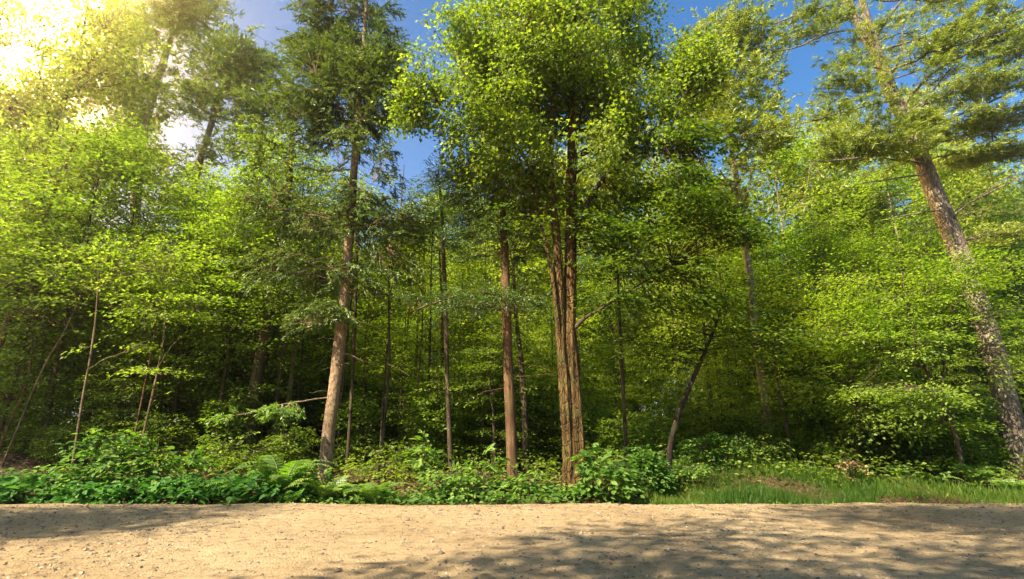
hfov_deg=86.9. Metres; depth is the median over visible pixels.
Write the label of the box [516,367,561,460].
understory tree
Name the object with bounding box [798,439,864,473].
leafy bush
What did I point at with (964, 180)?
broadleaf tree
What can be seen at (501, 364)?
understory tree
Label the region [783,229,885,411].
understory tree
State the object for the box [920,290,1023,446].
understory tree
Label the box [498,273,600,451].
understory tree
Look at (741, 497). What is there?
grass
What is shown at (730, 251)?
broadleaf tree
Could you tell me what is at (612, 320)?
hemlock tree
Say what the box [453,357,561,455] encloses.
forest shrub
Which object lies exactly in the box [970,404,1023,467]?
forest shrub
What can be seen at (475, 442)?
forest shrub
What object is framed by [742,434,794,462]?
forest shrub
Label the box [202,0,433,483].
spruce tree
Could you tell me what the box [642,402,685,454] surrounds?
forest shrub
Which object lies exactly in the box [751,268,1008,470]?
beech tree
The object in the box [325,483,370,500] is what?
fern
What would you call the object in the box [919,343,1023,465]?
understory tree
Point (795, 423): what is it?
understory tree
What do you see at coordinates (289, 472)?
fern
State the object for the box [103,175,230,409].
understory tree
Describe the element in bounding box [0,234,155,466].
sapling
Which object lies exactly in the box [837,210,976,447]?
understory tree
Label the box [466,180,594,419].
broadleaf tree
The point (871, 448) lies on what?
forest shrub
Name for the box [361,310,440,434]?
understory tree
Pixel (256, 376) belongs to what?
tree
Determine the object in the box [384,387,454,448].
forest shrub
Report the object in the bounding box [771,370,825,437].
forest shrub
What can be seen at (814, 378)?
understory tree
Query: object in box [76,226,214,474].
sapling
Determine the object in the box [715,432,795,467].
leafy bush
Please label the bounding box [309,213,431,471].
slim tree
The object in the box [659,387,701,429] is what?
forest shrub
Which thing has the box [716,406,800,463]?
forest shrub
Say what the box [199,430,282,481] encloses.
leafy bush
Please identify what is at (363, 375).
slender tree
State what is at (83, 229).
understory tree
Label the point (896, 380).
understory tree
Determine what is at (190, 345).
slender tree
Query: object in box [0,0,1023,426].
sky
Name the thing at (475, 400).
understory tree
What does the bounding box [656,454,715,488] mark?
leafy bush
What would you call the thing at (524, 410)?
slim tree
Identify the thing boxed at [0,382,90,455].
forest shrub
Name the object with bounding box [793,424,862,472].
forest shrub
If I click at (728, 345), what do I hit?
leaning tree
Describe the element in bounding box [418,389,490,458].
forest shrub
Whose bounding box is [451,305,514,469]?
slim tree
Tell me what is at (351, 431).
forest shrub
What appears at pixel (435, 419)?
forest shrub
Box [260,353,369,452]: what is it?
forest shrub
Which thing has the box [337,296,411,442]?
understory tree
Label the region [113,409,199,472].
forest shrub
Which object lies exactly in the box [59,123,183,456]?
slender tree
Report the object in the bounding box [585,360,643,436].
forest shrub
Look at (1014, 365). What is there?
understory tree
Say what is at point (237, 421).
forest shrub
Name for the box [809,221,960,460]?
understory tree
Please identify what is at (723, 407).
forest shrub
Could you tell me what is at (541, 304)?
slender tree
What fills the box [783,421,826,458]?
forest shrub
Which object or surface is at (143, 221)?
understory tree
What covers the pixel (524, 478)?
leafy bush
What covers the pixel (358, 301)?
understory tree
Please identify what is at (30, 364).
sapling
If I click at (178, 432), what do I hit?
forest shrub
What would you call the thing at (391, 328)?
understory tree
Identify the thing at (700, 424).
forest shrub
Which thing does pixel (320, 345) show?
hemlock tree
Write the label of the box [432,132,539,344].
pine tree
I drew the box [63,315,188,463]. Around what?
understory tree
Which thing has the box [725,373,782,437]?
understory tree
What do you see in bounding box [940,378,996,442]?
forest shrub
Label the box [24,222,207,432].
understory tree
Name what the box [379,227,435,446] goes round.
slender tree
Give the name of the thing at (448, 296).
slender tree
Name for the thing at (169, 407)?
forest shrub
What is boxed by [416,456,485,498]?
leafy bush
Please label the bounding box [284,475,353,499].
fern
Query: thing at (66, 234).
understory tree
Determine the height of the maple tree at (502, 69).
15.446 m
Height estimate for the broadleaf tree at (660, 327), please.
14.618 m
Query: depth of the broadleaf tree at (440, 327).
29.18 m
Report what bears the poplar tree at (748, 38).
on the forest floor
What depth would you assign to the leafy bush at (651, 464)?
10.17 m
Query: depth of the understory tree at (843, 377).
14.26 m
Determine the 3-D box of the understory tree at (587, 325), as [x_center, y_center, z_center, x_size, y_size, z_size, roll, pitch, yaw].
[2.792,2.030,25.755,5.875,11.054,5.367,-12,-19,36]
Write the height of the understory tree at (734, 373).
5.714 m
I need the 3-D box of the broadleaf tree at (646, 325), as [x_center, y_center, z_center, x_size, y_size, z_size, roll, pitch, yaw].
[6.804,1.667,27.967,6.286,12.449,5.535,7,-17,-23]
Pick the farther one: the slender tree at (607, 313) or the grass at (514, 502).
the slender tree at (607, 313)
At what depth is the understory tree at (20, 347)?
17.23 m
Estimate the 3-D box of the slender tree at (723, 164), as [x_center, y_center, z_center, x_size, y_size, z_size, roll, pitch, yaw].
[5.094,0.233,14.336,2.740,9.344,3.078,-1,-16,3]
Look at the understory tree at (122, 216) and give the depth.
15.28 m
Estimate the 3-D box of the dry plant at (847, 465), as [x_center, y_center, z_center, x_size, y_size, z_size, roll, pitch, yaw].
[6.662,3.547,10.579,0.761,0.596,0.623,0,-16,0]
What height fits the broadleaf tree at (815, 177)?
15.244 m
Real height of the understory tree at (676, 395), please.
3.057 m
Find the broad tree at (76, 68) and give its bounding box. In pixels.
[0,0,181,451]
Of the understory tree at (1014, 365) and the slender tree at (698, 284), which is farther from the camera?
the slender tree at (698, 284)
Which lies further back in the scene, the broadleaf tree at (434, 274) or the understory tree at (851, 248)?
the broadleaf tree at (434, 274)
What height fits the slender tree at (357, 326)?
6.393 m
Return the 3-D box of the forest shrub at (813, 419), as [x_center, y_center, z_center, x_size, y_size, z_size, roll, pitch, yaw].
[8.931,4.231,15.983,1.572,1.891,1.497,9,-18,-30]
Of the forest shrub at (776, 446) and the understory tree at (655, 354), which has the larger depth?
the understory tree at (655, 354)
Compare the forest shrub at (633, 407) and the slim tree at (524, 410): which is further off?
the forest shrub at (633, 407)
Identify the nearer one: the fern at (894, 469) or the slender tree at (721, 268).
the fern at (894, 469)
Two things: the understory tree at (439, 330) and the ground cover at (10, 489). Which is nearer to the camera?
the ground cover at (10, 489)
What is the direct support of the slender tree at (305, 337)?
on the forest floor
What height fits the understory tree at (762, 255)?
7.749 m
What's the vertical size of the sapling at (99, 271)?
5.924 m
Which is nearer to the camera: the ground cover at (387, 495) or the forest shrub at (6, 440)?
the ground cover at (387, 495)
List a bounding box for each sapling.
[0,226,109,447]
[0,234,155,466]
[3,230,175,477]
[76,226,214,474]
[79,234,234,485]
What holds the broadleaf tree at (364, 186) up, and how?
on the forest floor
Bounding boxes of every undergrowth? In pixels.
[0,432,1023,497]
[32,408,996,451]
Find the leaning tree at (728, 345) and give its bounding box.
[594,260,836,484]
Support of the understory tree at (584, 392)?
on the forest floor
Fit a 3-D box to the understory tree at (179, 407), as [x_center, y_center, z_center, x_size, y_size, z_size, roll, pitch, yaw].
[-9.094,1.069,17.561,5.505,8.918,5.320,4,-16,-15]
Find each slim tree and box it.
[268,210,344,453]
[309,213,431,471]
[355,244,435,477]
[381,173,491,474]
[383,198,477,442]
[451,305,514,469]
[467,200,578,474]
[578,218,679,467]
[724,314,860,462]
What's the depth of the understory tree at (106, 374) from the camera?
15.16 m
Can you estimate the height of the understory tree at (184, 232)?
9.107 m
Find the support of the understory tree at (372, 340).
on the forest floor
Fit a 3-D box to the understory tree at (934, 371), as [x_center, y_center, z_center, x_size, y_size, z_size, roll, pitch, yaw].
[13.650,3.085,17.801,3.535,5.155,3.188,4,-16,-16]
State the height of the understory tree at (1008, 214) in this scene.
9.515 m
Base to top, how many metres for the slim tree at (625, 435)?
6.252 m
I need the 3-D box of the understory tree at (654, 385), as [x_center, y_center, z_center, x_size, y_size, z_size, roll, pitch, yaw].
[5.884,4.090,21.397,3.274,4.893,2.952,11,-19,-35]
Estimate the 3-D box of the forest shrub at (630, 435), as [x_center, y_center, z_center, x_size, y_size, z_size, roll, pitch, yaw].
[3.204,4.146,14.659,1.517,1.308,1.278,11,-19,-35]
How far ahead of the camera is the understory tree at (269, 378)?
16.62 m
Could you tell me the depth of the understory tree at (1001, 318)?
17.50 m
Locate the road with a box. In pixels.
[0,502,1023,578]
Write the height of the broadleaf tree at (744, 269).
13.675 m
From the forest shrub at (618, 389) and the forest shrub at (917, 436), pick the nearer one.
the forest shrub at (917, 436)
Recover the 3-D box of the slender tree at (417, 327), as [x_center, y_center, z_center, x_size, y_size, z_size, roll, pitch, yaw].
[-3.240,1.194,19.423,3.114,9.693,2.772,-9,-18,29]
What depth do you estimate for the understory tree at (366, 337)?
23.27 m
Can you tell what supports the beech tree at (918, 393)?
on the forest floor
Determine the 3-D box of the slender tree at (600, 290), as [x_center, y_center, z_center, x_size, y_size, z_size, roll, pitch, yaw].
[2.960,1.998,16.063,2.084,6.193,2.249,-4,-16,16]
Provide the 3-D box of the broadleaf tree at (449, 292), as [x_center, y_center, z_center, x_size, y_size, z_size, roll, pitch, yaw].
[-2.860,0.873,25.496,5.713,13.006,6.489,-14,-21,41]
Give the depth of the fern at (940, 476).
10.67 m
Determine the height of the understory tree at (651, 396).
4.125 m
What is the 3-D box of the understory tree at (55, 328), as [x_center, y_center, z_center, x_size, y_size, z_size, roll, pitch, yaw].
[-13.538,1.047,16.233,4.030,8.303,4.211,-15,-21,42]
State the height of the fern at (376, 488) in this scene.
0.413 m
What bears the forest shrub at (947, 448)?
on the forest floor
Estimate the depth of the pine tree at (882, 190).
27.71 m
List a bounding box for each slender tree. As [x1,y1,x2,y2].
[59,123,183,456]
[148,207,232,454]
[172,237,210,445]
[223,231,301,379]
[232,141,340,458]
[235,220,313,449]
[267,222,342,458]
[276,229,339,426]
[313,168,396,464]
[324,276,387,445]
[342,245,416,446]
[359,205,431,454]
[375,202,459,444]
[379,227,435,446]
[391,197,459,437]
[394,189,483,464]
[419,258,482,392]
[420,233,494,407]
[421,251,493,381]
[435,244,512,460]
[487,255,547,377]
[510,212,605,429]
[513,263,576,435]
[535,202,601,342]
[578,248,643,418]
[579,258,643,397]
[645,133,752,446]
[653,220,748,448]
[668,227,730,398]
[673,174,760,401]
[689,207,773,443]
[768,181,855,405]
[881,231,941,285]
[932,246,1023,412]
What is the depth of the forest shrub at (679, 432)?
14.50 m
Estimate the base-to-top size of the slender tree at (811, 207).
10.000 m
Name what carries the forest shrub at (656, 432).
on the forest floor
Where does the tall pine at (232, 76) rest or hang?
on the forest floor
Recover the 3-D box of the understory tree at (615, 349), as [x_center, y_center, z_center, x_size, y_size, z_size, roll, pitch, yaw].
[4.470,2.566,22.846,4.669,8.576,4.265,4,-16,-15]
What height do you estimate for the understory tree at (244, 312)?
10.788 m
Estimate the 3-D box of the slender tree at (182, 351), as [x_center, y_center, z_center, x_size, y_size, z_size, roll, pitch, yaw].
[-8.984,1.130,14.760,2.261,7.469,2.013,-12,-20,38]
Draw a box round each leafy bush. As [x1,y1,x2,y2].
[0,460,115,503]
[37,428,151,498]
[78,435,221,497]
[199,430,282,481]
[341,436,439,482]
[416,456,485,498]
[457,443,509,489]
[498,467,551,493]
[565,443,647,502]
[604,444,683,495]
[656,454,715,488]
[673,431,762,467]
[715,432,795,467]
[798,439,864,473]
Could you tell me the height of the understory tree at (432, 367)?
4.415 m
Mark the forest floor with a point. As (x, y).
(415, 484)
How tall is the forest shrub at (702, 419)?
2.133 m
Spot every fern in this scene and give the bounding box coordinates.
[204,475,267,496]
[225,455,337,501]
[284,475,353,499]
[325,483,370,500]
[340,482,412,502]
[877,465,923,476]
[907,471,961,482]
[941,464,1005,488]
[978,476,1023,493]
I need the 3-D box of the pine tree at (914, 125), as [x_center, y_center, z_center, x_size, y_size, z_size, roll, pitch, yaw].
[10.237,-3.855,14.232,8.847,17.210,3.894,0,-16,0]
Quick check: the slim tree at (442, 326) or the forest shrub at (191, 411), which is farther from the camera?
the forest shrub at (191, 411)
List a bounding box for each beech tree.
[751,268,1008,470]
[794,231,1023,485]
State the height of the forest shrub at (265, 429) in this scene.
4.002 m
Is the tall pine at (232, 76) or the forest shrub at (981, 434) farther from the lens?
the tall pine at (232, 76)
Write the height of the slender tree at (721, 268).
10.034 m
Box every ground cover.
[0,469,332,503]
[269,477,645,505]
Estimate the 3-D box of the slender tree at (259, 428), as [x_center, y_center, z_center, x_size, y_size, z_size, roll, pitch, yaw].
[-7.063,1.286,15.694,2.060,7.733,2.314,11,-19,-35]
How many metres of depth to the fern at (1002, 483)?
10.40 m
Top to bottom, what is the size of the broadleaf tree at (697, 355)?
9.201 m
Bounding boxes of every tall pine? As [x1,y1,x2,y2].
[74,0,238,417]
[152,4,303,443]
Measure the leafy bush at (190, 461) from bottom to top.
1.190 m
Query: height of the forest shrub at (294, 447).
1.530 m
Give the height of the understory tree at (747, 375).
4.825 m
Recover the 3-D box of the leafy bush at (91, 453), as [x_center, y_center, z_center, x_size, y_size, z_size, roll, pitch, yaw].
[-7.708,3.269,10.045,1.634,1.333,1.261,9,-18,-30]
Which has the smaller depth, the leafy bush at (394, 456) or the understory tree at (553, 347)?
the leafy bush at (394, 456)
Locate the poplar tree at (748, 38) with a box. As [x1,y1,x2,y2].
[636,0,816,459]
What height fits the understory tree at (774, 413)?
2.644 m
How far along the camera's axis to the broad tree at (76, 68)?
17.61 m
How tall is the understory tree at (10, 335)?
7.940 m
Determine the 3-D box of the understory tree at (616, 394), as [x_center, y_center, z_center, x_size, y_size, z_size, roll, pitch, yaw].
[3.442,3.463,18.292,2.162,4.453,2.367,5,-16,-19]
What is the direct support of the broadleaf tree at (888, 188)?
on the forest floor
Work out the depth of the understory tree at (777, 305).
18.26 m
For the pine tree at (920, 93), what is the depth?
26.88 m
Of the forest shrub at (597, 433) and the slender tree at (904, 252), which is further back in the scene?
the slender tree at (904, 252)
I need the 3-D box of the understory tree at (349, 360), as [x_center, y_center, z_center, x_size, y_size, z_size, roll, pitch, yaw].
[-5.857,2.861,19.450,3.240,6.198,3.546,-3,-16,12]
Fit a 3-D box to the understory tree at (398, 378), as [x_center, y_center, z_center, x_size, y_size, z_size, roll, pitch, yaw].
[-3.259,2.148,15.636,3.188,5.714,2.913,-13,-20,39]
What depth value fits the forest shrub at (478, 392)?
17.05 m
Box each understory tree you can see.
[0,92,194,452]
[0,101,60,355]
[0,102,187,451]
[0,114,108,408]
[0,122,151,404]
[0,171,132,437]
[0,184,93,439]
[0,198,142,411]
[0,207,73,428]
[13,193,124,404]
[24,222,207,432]
[37,222,145,423]
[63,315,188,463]
[63,330,175,444]
[64,188,204,421]
[79,174,259,450]
[86,160,277,455]
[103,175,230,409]
[105,161,272,453]
[139,192,318,424]
[146,164,329,464]
[158,121,341,408]
[167,172,338,431]
[178,352,260,454]
[297,242,397,409]
[298,253,358,424]
[299,294,386,439]
[307,270,414,442]
[323,287,427,441]
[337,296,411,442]
[349,258,425,429]
[350,274,443,456]
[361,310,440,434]
[392,320,496,467]
[398,240,502,398]
[406,333,464,429]
[433,312,537,472]
[453,218,540,386]
[455,337,499,424]
[463,334,539,447]
[469,305,539,428]
[475,215,597,392]
[481,227,587,407]
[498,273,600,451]
[515,286,596,439]
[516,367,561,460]
[519,281,600,431]
[522,243,632,401]
[524,249,638,420]
[538,307,618,435]
[542,351,620,459]
[577,258,668,418]
[582,328,647,447]
[596,268,670,410]
[613,325,689,438]
[617,333,695,437]
[626,278,689,412]
[628,282,697,414]
[635,272,731,425]
[636,243,738,410]
[645,360,719,453]
[672,347,761,455]
[685,285,780,441]
[697,314,770,410]
[699,315,794,440]
[708,221,827,438]
[721,259,824,453]
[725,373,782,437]
[740,374,810,463]
[762,208,910,413]
[765,286,896,444]
[776,376,834,453]
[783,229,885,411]
[786,326,870,426]
[796,325,902,459]
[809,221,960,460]
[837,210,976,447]
[853,375,926,461]
[877,313,989,422]
[878,355,975,464]
[879,214,1023,459]
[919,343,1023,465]
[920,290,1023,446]
[940,249,1023,408]
[948,226,1023,407]
[971,180,1023,391]
[1007,342,1023,416]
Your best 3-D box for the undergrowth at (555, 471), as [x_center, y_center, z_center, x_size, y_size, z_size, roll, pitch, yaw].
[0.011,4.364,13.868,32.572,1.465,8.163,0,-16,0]
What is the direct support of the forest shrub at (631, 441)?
on the forest floor
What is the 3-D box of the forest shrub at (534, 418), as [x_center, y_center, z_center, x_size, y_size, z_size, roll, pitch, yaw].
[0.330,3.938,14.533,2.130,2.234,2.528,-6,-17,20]
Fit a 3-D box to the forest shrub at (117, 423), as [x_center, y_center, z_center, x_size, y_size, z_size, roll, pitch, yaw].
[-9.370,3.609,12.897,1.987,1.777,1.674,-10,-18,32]
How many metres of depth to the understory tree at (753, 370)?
15.53 m
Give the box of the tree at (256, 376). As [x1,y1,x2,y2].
[168,106,354,464]
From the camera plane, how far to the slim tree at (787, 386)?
12.48 m
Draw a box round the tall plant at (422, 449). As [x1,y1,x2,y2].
[402,429,444,491]
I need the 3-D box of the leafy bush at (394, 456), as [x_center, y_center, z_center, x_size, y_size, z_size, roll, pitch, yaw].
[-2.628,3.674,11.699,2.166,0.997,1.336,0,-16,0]
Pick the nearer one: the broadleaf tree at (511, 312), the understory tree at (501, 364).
the understory tree at (501, 364)
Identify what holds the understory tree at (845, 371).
on the forest floor
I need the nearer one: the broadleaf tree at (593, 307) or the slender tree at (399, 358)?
the slender tree at (399, 358)
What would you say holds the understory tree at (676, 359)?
on the forest floor
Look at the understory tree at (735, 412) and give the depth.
12.61 m
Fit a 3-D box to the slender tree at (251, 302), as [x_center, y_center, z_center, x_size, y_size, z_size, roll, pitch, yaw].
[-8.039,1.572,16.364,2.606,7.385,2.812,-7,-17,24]
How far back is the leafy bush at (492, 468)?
10.40 m
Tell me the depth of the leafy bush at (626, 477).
9.41 m
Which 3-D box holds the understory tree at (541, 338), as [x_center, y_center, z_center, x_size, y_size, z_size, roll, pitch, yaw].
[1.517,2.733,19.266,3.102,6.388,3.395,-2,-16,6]
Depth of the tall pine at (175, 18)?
22.98 m
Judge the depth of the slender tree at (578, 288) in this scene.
19.12 m
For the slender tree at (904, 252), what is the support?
on the forest floor
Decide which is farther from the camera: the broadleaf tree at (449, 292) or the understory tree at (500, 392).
the broadleaf tree at (449, 292)
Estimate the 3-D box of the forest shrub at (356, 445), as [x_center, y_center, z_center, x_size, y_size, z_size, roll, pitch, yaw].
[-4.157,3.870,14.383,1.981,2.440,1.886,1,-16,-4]
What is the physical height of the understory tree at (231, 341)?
8.520 m
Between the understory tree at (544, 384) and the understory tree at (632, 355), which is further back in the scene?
the understory tree at (632, 355)
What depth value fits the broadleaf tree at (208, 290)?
24.12 m
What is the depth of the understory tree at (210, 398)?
15.53 m
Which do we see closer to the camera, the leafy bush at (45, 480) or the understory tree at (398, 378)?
the leafy bush at (45, 480)
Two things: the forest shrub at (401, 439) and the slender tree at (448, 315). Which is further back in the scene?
the slender tree at (448, 315)
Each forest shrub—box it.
[0,359,40,443]
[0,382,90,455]
[0,404,66,452]
[20,416,96,465]
[47,409,114,454]
[48,351,142,448]
[70,404,159,466]
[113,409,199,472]
[119,375,208,441]
[152,412,196,456]
[158,376,224,441]
[175,409,231,457]
[188,387,264,468]
[189,358,311,446]
[198,350,326,453]
[247,421,319,473]
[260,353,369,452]
[277,382,325,444]
[320,388,392,465]
[337,393,371,444]
[341,364,426,449]
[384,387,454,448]
[390,410,457,461]
[396,387,467,469]
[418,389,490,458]
[431,400,505,463]
[443,362,521,454]
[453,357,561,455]
[484,395,560,462]
[555,394,617,463]
[584,414,608,452]
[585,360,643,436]
[591,407,653,470]
[603,395,644,442]
[610,420,651,453]
[630,412,687,463]
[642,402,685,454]
[658,411,701,458]
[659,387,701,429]
[664,393,757,456]
[672,369,777,435]
[689,410,723,446]
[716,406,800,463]
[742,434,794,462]
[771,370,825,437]
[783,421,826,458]
[787,381,863,460]
[791,401,839,446]
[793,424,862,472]
[800,360,895,445]
[814,404,908,468]
[852,388,932,465]
[895,386,952,453]
[917,430,1000,476]
[922,386,1022,473]
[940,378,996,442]
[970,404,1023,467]
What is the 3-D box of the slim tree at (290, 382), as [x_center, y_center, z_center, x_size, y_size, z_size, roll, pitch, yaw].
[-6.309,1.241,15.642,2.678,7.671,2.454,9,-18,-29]
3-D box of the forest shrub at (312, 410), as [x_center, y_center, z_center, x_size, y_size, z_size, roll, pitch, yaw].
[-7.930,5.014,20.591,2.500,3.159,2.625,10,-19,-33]
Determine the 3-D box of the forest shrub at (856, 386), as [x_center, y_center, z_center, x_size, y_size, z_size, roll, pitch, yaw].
[11.281,4.069,17.906,3.294,3.866,3.459,14,-20,-40]
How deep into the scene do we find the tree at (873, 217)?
21.87 m
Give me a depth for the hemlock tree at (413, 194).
29.35 m
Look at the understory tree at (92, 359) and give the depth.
17.20 m
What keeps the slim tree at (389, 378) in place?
on the forest floor
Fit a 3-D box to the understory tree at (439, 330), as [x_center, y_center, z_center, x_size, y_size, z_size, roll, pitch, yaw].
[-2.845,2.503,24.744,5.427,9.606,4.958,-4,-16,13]
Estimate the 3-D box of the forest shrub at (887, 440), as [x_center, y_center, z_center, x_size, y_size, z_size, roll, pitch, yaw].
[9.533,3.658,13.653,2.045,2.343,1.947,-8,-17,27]
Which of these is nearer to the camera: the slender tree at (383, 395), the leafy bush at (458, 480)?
the leafy bush at (458, 480)
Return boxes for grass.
[51,499,663,504]
[634,450,1023,504]
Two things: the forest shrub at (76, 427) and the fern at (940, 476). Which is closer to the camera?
the fern at (940, 476)
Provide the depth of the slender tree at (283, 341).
14.95 m
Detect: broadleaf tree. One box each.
[171,202,266,375]
[197,183,285,377]
[299,170,402,387]
[312,204,363,330]
[394,184,500,383]
[402,238,448,363]
[413,244,479,392]
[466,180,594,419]
[477,241,548,409]
[509,140,641,352]
[581,274,637,392]
[592,214,688,436]
[614,145,742,395]
[664,281,727,398]
[668,166,762,370]
[702,175,779,374]
[706,118,868,431]
[742,108,898,325]
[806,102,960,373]
[818,151,1023,385]
[883,126,1019,408]
[892,131,1023,412]
[945,169,1023,274]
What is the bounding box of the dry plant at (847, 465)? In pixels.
[827,456,873,480]
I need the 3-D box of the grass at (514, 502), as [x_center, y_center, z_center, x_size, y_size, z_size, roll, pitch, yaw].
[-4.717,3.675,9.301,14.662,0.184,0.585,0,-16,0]
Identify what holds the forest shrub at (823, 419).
on the forest floor
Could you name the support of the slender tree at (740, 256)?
on the forest floor
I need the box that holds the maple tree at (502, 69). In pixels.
[371,0,811,495]
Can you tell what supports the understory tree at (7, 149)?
on the forest floor
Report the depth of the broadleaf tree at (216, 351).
25.04 m
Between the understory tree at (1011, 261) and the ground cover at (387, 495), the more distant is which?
the understory tree at (1011, 261)
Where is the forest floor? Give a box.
[0,428,1023,505]
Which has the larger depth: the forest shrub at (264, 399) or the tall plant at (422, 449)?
the forest shrub at (264, 399)
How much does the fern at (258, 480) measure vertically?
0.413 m
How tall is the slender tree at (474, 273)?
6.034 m
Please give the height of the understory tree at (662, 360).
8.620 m
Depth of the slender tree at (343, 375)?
15.31 m
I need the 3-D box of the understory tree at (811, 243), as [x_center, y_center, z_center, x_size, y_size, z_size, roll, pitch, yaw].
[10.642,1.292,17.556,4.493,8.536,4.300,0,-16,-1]
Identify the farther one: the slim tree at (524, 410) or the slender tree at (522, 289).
the slender tree at (522, 289)
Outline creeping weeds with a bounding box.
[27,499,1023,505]
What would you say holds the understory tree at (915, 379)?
on the forest floor
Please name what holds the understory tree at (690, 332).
on the forest floor
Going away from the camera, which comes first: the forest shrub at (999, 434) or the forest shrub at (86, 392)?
the forest shrub at (999, 434)
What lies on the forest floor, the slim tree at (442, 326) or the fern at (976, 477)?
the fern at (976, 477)
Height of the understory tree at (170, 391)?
8.872 m
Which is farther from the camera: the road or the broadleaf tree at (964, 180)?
the broadleaf tree at (964, 180)
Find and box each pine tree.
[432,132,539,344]
[748,0,1023,475]
[819,116,916,283]
[884,77,1022,390]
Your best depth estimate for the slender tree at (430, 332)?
14.35 m
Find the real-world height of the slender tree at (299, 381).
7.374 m
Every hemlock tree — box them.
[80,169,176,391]
[245,155,351,449]
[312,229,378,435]
[359,169,443,389]
[387,118,579,483]
[555,148,676,411]
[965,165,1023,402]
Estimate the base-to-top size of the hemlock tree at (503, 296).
8.871 m
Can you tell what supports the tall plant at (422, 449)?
on the forest floor
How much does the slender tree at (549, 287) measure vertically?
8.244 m
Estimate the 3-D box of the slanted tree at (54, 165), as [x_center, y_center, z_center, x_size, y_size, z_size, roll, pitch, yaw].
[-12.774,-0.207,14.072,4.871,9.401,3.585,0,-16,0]
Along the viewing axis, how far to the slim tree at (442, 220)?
13.09 m
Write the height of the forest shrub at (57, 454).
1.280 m
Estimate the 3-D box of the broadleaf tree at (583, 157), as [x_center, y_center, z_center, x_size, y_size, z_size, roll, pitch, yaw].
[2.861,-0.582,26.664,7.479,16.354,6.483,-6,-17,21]
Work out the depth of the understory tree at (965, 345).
16.02 m
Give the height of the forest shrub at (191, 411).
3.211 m
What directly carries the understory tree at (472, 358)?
on the forest floor
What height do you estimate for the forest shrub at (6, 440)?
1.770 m
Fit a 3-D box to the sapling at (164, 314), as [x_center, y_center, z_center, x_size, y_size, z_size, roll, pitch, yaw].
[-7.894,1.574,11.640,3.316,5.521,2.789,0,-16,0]
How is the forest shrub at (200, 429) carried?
on the forest floor
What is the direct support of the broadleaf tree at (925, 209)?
on the forest floor
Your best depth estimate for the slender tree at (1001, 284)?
18.33 m
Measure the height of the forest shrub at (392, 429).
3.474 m
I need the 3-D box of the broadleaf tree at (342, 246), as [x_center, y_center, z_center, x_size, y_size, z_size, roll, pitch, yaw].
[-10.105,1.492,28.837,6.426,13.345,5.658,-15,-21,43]
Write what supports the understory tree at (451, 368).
on the forest floor
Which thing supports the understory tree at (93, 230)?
on the forest floor
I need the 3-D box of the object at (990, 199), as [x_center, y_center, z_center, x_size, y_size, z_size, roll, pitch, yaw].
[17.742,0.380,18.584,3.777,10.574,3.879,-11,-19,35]
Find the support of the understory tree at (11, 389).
on the forest floor
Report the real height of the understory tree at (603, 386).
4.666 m
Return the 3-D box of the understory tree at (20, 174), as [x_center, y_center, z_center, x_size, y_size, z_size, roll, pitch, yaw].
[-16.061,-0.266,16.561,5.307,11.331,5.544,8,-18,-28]
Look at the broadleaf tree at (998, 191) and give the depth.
26.76 m
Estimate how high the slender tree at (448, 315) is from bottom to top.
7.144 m
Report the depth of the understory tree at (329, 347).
22.65 m
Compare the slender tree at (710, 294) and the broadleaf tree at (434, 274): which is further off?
the broadleaf tree at (434, 274)
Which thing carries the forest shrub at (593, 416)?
on the forest floor
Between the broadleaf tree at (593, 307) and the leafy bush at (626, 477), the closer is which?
the leafy bush at (626, 477)
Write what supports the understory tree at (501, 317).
on the forest floor
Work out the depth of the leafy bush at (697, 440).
11.36 m
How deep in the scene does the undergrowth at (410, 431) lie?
17.76 m
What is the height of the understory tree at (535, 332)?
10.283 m
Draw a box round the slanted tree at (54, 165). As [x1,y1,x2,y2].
[0,115,153,352]
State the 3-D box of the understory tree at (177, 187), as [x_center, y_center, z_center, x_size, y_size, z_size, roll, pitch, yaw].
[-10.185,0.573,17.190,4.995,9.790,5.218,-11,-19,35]
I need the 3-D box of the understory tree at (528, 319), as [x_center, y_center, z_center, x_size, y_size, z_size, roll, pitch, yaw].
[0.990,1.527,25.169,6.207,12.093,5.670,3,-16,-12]
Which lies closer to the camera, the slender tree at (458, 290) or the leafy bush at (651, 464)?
the leafy bush at (651, 464)
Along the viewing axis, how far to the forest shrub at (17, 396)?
18.27 m

